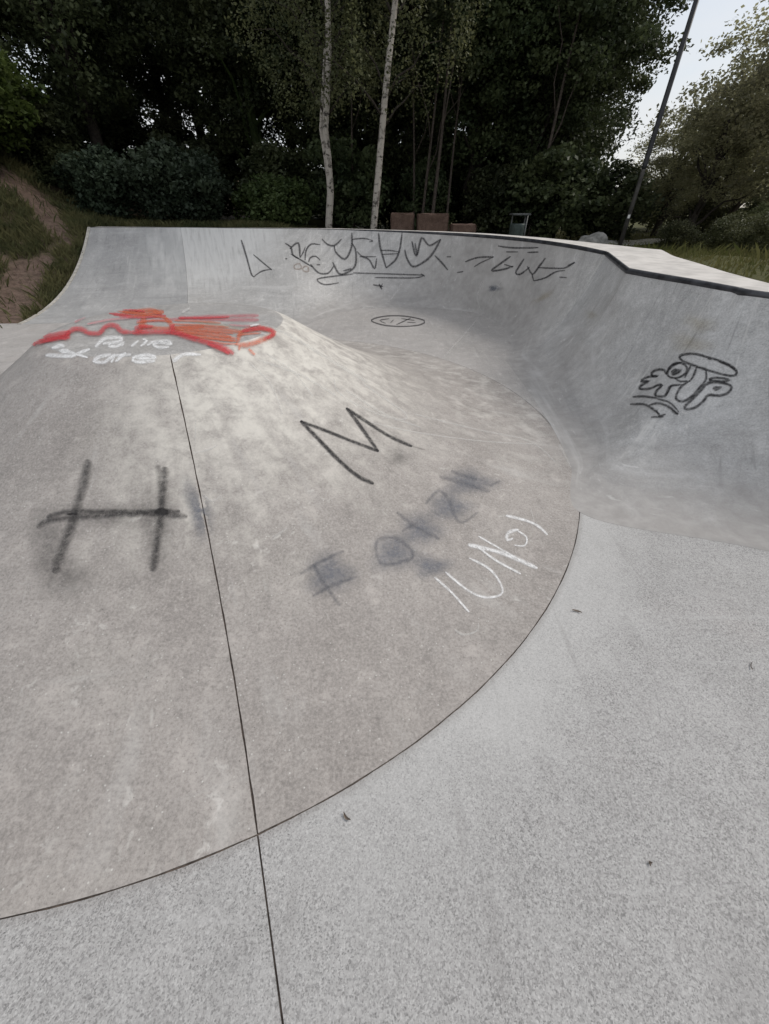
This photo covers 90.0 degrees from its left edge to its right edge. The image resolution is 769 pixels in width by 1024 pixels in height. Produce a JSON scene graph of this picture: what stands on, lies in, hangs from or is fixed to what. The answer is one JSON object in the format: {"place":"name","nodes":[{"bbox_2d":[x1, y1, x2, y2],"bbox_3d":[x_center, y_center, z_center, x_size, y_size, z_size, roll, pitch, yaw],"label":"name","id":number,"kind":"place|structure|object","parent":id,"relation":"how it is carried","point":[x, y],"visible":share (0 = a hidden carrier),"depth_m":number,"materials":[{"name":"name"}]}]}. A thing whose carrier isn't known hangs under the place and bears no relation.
{"place":"outdoors","nodes":[
{"label":"outdoors","id":0,"kind":"place"},
{"bbox_2d":[77,215,317,227],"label":"rough grass","id":1,"kind":"structure","parent":0,"point":[147,222],"depth_m":10.09,"materials":[{"name":"green plant"}]},
{"bbox_2d":[0,307,768,1023],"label":"floor","id":2,"kind":"structure","parent":0,"point":[544,795],"depth_m":1.20,"materials":[{"name":"concrete"}]},
{"bbox_2d":[0,303,578,918],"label":"concrete mound","id":3,"kind":"object","parent":2,"relation":"on","point":[262,569],"visible":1,"depth_m":1.91,"materials":[{"name":"grey concrete"}]},
{"bbox_2d":[17,227,768,551],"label":"bowl wall","id":4,"kind":"structure","parent":2,"relation":"on","point":[648,391],"depth_m":4.20,"materials":[{"name":"concrete"}]},
{"bbox_2d":[0,146,768,323],"bbox_3d":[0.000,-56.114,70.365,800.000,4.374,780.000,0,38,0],"label":"ground","id":5,"kind":"structure","parent":0,"point":[21,273],"depth_m":8.70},
{"bbox_2d":[1,78,36,152],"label":"wood shrub","id":6,"kind":"object","parent":5,"relation":"on","point":[26,133],"visible":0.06,"depth_m":10.73,"materials":[{"name":"green plant"}]},
{"bbox_2d":[2,19,38,61],"bbox_3d":[-13.928,-19.060,11.265,5.990,11.893,6.283,-19,42,-23],"label":"tree","id":7,"kind":"object","parent":5,"relation":"on","point":[19,40],"visible":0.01,"depth_m":13.78,"materials":[{"name":"green plant"}]},
{"bbox_2d":[0,0,48,55],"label":"tree","id":8,"kind":"object","parent":5,"relation":"on","point":[10,34],"visible":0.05,"depth_m":11.73,"materials":[{"name":"green plant"}]},
{"bbox_2d":[0,45,49,152],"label":"leafy bush","id":9,"kind":"object","parent":5,"relation":"on","point":[16,113],"visible":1,"depth_m":9.49,"materials":[{"name":"green plant"}]},
{"bbox_2d":[0,87,85,168],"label":"shrub","id":10,"kind":"object","parent":5,"relation":"on","point":[54,127],"visible":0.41,"depth_m":10.84,"materials":[{"name":"green plant"}]},
{"bbox_2d":[22,34,87,69],"bbox_3d":[-15.364,-25.607,16.758,7.786,15.460,8.167,-4,39,-5],"label":"tree","id":11,"kind":"object","parent":5,"relation":"on","point":[41,56],"depth_m":18.37,"materials":[{"name":"green plant"}]},
{"bbox_2d":[25,144,104,198],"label":"wood shrub","id":12,"kind":"object","parent":5,"relation":"on","point":[46,169],"visible":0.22,"depth_m":10.81,"materials":[{"name":"green plant"}]},
{"bbox_2d":[0,147,141,327],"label":"bank grass","id":13,"kind":"structure","parent":5,"relation":"on","point":[80,223],"depth_m":8.98,"materials":[{"name":"green plant"}]},
{"bbox_2d":[0,0,153,147],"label":"tree","id":14,"kind":"object","parent":5,"relation":"on","point":[86,93],"visible":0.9,"depth_m":11.08,"materials":[{"name":"green plant"}]},
{"bbox_2d":[19,0,151,91],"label":"tree","id":15,"kind":"object","parent":5,"relation":"on","point":[96,39],"visible":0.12,"depth_m":15.46,"materials":[{"name":"green plant"}]},
{"bbox_2d":[30,65,164,160],"bbox_3d":[-10.919,-14.924,14.856,4.768,3.288,5.442,-14,41,-17],"label":"wood shrub","id":16,"kind":"object","parent":5,"relation":"on","point":[123,123],"visible":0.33,"depth_m":14.28,"materials":[{"name":"green plant"}]},
{"bbox_2d":[52,142,155,219],"bbox_3d":[-7.881,-9.226,11.037,2.345,2.035,2.554,-28,46,-31],"label":"shrub","id":17,"kind":"object","parent":5,"relation":"on","point":[93,174],"visible":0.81,"depth_m":10.55,"materials":[{"name":"green plant"}]},
{"bbox_2d":[72,0,189,121],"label":"tree","id":18,"kind":"object","parent":5,"relation":"on","point":[161,102],"visible":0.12,"depth_m":17.69,"materials":[{"name":"green plant"}]},
{"bbox_2d":[106,113,217,163],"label":"wood shrub","id":19,"kind":"object","parent":5,"relation":"on","point":[171,128],"visible":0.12,"depth_m":14.73,"materials":[{"name":"green plant"}]},
{"bbox_2d":[77,0,255,213],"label":"tree","id":20,"kind":"object","parent":5,"relation":"on","point":[140,83],"visible":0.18,"depth_m":16.02,"materials":[{"name":"green plant"}]},
{"bbox_2d":[110,137,233,224],"bbox_3d":[-5.672,-8.643,10.396,3.170,2.110,2.443,0,38,0],"label":"shrub","id":21,"kind":"object","parent":5,"relation":"on","point":[160,173],"visible":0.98,"depth_m":9.93,"materials":[{"name":"green plant"}]},
{"bbox_2d":[139,127,222,209],"bbox_3d":[-6.722,-11.249,13.220,2.697,2.718,3.078,14,41,17],"label":"wood shrub","id":22,"kind":"object","parent":5,"relation":"on","point":[157,136],"visible":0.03,"depth_m":12.20,"materials":[{"name":"green plant"}]},
{"bbox_2d":[187,135,251,219],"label":"wood shrub","id":23,"kind":"object","parent":5,"relation":"on","point":[229,168],"visible":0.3,"depth_m":14.53,"materials":[{"name":"green plant"}]},
{"bbox_2d":[146,0,296,157],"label":"tree","id":24,"kind":"object","parent":5,"relation":"on","point":[222,69],"visible":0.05,"depth_m":14.86,"materials":[{"name":"green plant"}]},
{"bbox_2d":[116,0,337,159],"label":"tree","id":25,"kind":"object","parent":5,"relation":"on","point":[248,122],"visible":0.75,"depth_m":11.92,"materials":[{"name":"green plant"}]},
{"bbox_2d":[174,5,333,155],"bbox_3d":[-4.072,-20.375,15.506,7.539,14.271,7.187,5,39,6],"label":"tree","id":26,"kind":"object","parent":5,"relation":"on","point":[292,147],"visible":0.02,"depth_m":16.93,"materials":[{"name":"green plant"}]},
{"bbox_2d":[230,172,319,225],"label":"shrub","id":27,"kind":"object","parent":5,"relation":"on","point":[267,198],"visible":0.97,"depth_m":10.60,"materials":[{"name":"green plant"}]},
{"bbox_2d":[233,138,322,213],"bbox_3d":[-3.473,-10.511,12.569,3.115,2.310,3.555,-18,42,-22],"label":"wood shrub","id":28,"kind":"object","parent":5,"relation":"on","point":[282,162],"visible":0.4,"depth_m":11.48,"materials":[{"name":"green plant"}]},
{"bbox_2d":[224,0,418,227],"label":"birch tree","id":29,"kind":"object","parent":5,"relation":"on","point":[325,113],"visible":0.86,"depth_m":8.92,"materials":[{"name":"green plant"}]},
{"bbox_2d":[307,166,356,220],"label":"wood shrub","id":30,"kind":"object","parent":5,"relation":"on","point":[319,217],"visible":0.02,"depth_m":16.62,"materials":[{"name":"green plant"}]},
{"bbox_2d":[237,0,438,171],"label":"tree","id":31,"kind":"object","parent":5,"relation":"on","point":[343,128],"visible":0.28,"depth_m":12.08,"materials":[{"name":"green plant"}]},
{"bbox_2d":[291,133,393,228],"bbox_3d":[-1.497,-10.505,12.770,3.423,2.942,3.296,-8,39,-10],"label":"wood shrub","id":32,"kind":"object","parent":5,"relation":"on","point":[358,189],"visible":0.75,"depth_m":12.03,"materials":[{"name":"green plant"}]},
{"bbox_2d":[270,0,442,228],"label":"sapling","id":33,"kind":"object","parent":5,"relation":"on","point":[321,55],"visible":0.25,"depth_m":10.40,"materials":[{"name":"green plant"}]},
{"bbox_2d":[324,2,438,226],"bbox_3d":[0.389,-19.265,14.896,7.271,14.095,7.110,-27,46,-30],"label":"tree","id":34,"kind":"object","parent":5,"relation":"on","point":[399,124],"visible":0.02,"depth_m":16.49,"materials":[{"name":"green plant"}]},
{"bbox_2d":[355,133,412,229],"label":"wood shrub","id":35,"kind":"object","parent":5,"relation":"on","point":[382,220],"visible":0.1,"depth_m":16.45,"materials":[{"name":"green plant"}]},
{"bbox_2d":[291,0,490,228],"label":"birch tree","id":36,"kind":"object","parent":5,"relation":"on","point":[393,12],"visible":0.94,"depth_m":8.45,"materials":[{"name":"green plant"}]},
{"bbox_2d":[390,213,413,229],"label":"stone block","id":37,"kind":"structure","parent":5,"relation":"on","point":[401,221],"depth_m":10.06,"materials":[{"name":"red stone"}]},
{"bbox_2d":[333,0,485,200],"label":"tree","id":38,"kind":"object","parent":5,"relation":"on","point":[392,158],"visible":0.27,"depth_m":12.54,"materials":[{"name":"green plant"}]},
{"bbox_2d":[348,0,477,219],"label":"sapling","id":39,"kind":"object","parent":5,"relation":"on","point":[415,55],"visible":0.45,"depth_m":10.29,"materials":[{"name":"green plant"}]},
{"bbox_2d":[390,155,456,230],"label":"wood shrub","id":40,"kind":"object","parent":5,"relation":"on","point":[405,204],"visible":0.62,"depth_m":12.52,"materials":[{"name":"green plant"}]},
{"bbox_2d":[416,213,448,231],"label":"stone block","id":41,"kind":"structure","parent":5,"relation":"on","point":[432,221],"depth_m":9.92,"materials":[{"name":"red stone"}]},
{"bbox_2d":[367,0,498,212],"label":"sapling","id":42,"kind":"object","parent":5,"relation":"on","point":[480,67],"visible":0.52,"depth_m":10.30,"materials":[{"name":"green plant"}]},
{"bbox_2d":[408,0,500,212],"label":"sapling","id":43,"kind":"object","parent":5,"relation":"on","point":[470,72],"visible":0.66,"depth_m":9.57,"materials":[{"name":"green plant"}]},
{"bbox_2d":[449,223,475,232],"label":"stone block","id":44,"kind":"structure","parent":5,"relation":"on","point":[470,228],"depth_m":9.84,"materials":[{"name":"red stone"}]},
{"bbox_2d":[417,0,514,229],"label":"tree","id":45,"kind":"object","parent":5,"relation":"on","point":[462,111],"depth_m":15.64,"materials":[{"name":"green plant"}]},
{"bbox_2d":[377,0,576,223],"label":"tree","id":46,"kind":"object","parent":5,"relation":"on","point":[473,145],"visible":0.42,"depth_m":11.44,"materials":[{"name":"green plant"}]},
{"bbox_2d":[454,152,509,227],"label":"wood shrub","id":47,"kind":"object","parent":5,"relation":"on","point":[489,158],"visible":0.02,"depth_m":14.54,"materials":[{"name":"green plant"}]},
{"bbox_2d":[197,227,768,291],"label":"deck","id":48,"kind":"structure","parent":5,"relation":"on","point":[655,260],"depth_m":4.20,"materials":[{"name":"concrete"}]},
{"bbox_2d":[419,0,560,212],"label":"sapling","id":49,"kind":"object","parent":5,"relation":"on","point":[521,39],"visible":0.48,"depth_m":9.90,"materials":[{"name":"green plant"}]},
{"bbox_2d":[459,162,535,234],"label":"wood shrub","id":50,"kind":"object","parent":5,"relation":"on","point":[485,181],"visible":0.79,"depth_m":12.06,"materials":[{"name":"green plant"}]},
{"bbox_2d":[509,213,530,235],"bbox_3d":[3.428,-7.210,9.981,0.462,0.849,0.378,0,38,0],"label":"litter bin","id":51,"kind":"object","parent":5,"relation":"on","point":[517,229],"visible":0.73,"depth_m":9.80,"materials":[{"name":"grey metal"}]},
{"bbox_2d":[456,0,646,174],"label":"tree","id":52,"kind":"object","parent":5,"relation":"on","point":[530,144],"visible":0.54,"depth_m":10.85,"materials":[{"name":"green plant"}]},
{"bbox_2d":[482,74,621,228],"bbox_3d":[5.867,-13.155,14.816,5.209,5.106,4.762,-11,40,-13],"label":"tree","id":53,"kind":"object","parent":5,"relation":"on","point":[494,160],"visible":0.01,"depth_m":13.90,"materials":[{"name":"green plant"}]},
{"bbox_2d":[490,140,618,238],"bbox_3d":[5.324,-9.609,11.928,3.337,2.738,3.466,23,44,26],"label":"wood shrub","id":54,"kind":"object","parent":5,"relation":"on","point":[550,190],"visible":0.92,"depth_m":11.10,"materials":[{"name":"green plant"}]},
{"bbox_2d":[500,0,661,236],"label":"sapling","id":55,"kind":"object","parent":5,"relation":"on","point":[657,27],"visible":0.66,"depth_m":10.00,"materials":[{"name":"green plant"}]},
{"bbox_2d":[578,232,607,243],"bbox_3d":[5.800,-7.556,10.855,0.877,0.574,0.722,0,38,0],"label":"rock","id":56,"kind":"object","parent":5,"relation":"on","point":[599,237],"visible":0.48,"depth_m":10.61,"materials":[{"name":"grey stone"}]},
{"bbox_2d":[499,0,694,236],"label":"tree","id":57,"kind":"object","parent":5,"relation":"on","point":[632,50],"visible":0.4,"depth_m":10.99,"materials":[{"name":"green plant"}]},
{"bbox_2d":[552,158,666,241],"bbox_3d":[6.581,-9.075,11.512,3.272,2.244,2.991,17,42,20],"label":"wood shrub","id":58,"kind":"object","parent":5,"relation":"on","point":[611,218],"visible":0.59,"depth_m":10.96,"materials":[{"name":"green plant"}]},
{"bbox_2d":[606,240,617,244],"bbox_3d":[6.420,-7.805,11.191,0.676,0.212,0.525,0,38,0],"label":"rock","id":59,"kind":"object","parent":5,"relation":"on","point":[612,242],"visible":0.22,"depth_m":11.01,"materials":[{"name":"grey stone"}]},
{"bbox_2d":[560,0,670,161],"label":"tree","id":60,"kind":"object","parent":5,"relation":"on","point":[630,97],"visible":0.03,"depth_m":14.84,"materials":[{"name":"green plant"}]},
{"bbox_2d":[623,181,685,231],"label":"weedy bush","id":61,"kind":"object","parent":5,"relation":"on","point":[653,220],"visible":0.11,"depth_m":16.38,"materials":[{"name":"green plant"}]},
{"bbox_2d":[618,0,698,245],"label":"lamp post","id":62,"kind":"object","parent":5,"relation":"on","point":[666,96],"visible":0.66,"depth_m":8.28,"materials":[{"name":"grey metal"}]},
{"bbox_2d":[573,240,768,260],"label":"tall weeds","id":63,"kind":"object","parent":5,"relation":"on","point":[737,249],"visible":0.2,"depth_m":5.69,"materials":[{"name":"green plant"}]},
{"bbox_2d":[652,218,703,250],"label":"weedy bush","id":64,"kind":"object","parent":5,"relation":"on","point":[673,233],"visible":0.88,"depth_m":8.16,"materials":[{"name":"green plant"}]},
{"bbox_2d":[614,105,745,236],"bbox_3d":[10.199,-11.779,13.644,3.978,3.659,3.994,-8,39,-9],"label":"lawn tree","id":65,"kind":"object","parent":5,"relation":"on","point":[658,223],"visible":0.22,"depth_m":13.14,"materials":[{"name":"green plant"}]},
{"bbox_2d":[663,176,730,226],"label":"weedy bush","id":66,"kind":"object","parent":5,"relation":"on","point":[696,198],"visible":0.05,"depth_m":17.47,"materials":[{"name":"green plant"}]},
{"bbox_2d":[664,197,734,241],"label":"weedy bush","id":67,"kind":"object","parent":5,"relation":"on","point":[710,218],"visible":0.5,"depth_m":11.19,"materials":[{"name":"green plant"}]},
{"bbox_2d":[633,66,768,238],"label":"lawn tree","id":68,"kind":"object","parent":5,"relation":"on","point":[705,186],"visible":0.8,"depth_m":9.79,"materials":[{"name":"green plant"}]},
{"bbox_2d":[646,0,768,240],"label":"lawn tree","id":69,"kind":"object","parent":5,"relation":"on","point":[745,62],"visible":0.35,"depth_m":10.47,"materials":[{"name":"green plant"}]},
{"bbox_2d":[653,103,767,202],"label":"lawn tree","id":70,"kind":"object","parent":5,"relation":"on","point":[683,157],"visible":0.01,"depth_m":18.79,"materials":[{"name":"green plant"}]},
{"bbox_2d":[685,64,768,217],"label":"lawn tree","id":71,"kind":"object","parent":5,"relation":"on","point":[738,205],"visible":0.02,"depth_m":14.17,"materials":[{"name":"green plant"}]},
{"bbox_2d":[692,210,762,252],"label":"weedy bush","id":72,"kind":"object","parent":5,"relation":"on","point":[723,226],"visible":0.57,"depth_m":7.19,"materials":[{"name":"green plant"}]},
{"bbox_2d":[701,27,768,205],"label":"lawn tree","id":73,"kind":"object","parent":5,"relation":"on","point":[763,67],"visible":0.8,"depth_m":8.72,"materials":[{"name":"green plant"}]},
{"bbox_2d":[716,178,768,220],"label":"weedy bush","id":74,"kind":"object","parent":5,"relation":"on","point":[754,203],"visible":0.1,"depth_m":17.86,"materials":[{"name":"green plant"}]},
{"bbox_2d":[728,210,768,254],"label":"weedy bush","id":75,"kind":"object","parent":5,"relation":"on","point":[745,236],"visible":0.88,"depth_m":5.99,"materials":[{"name":"green plant"}]},
{"bbox_2d":[734,201,768,248],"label":"weedy bush","id":76,"kind":"object","parent":5,"relation":"on","point":[763,207],"visible":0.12,"depth_m":8.16,"materials":[{"name":"green plant"}]},
{"bbox_2d":[746,98,768,204],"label":"lawn tree","id":77,"kind":"object","parent":5,"relation":"on","point":[761,161],"visible":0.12,"depth_m":12.14,"materials":[{"name":"green plant"}]},
{"bbox_2d":[9,0,768,207],"label":"sky","id":78,"kind":"structure","parent":0,"point":[711,16],"materials":[{"name":"white"}]},
{"bbox_2d":[503,229,768,282],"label":"lawn","id":79,"kind":"structure","parent":0,"point":[686,254],"depth_m":4.81,"materials":[{"name":"green plant"}]},
{"bbox_2d":[616,237,723,245],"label":"gravel path","id":80,"kind":"structure","parent":0,"point":[654,240],"depth_m":12.11,"materials":[{"name":"grey gravel"}]}
]}

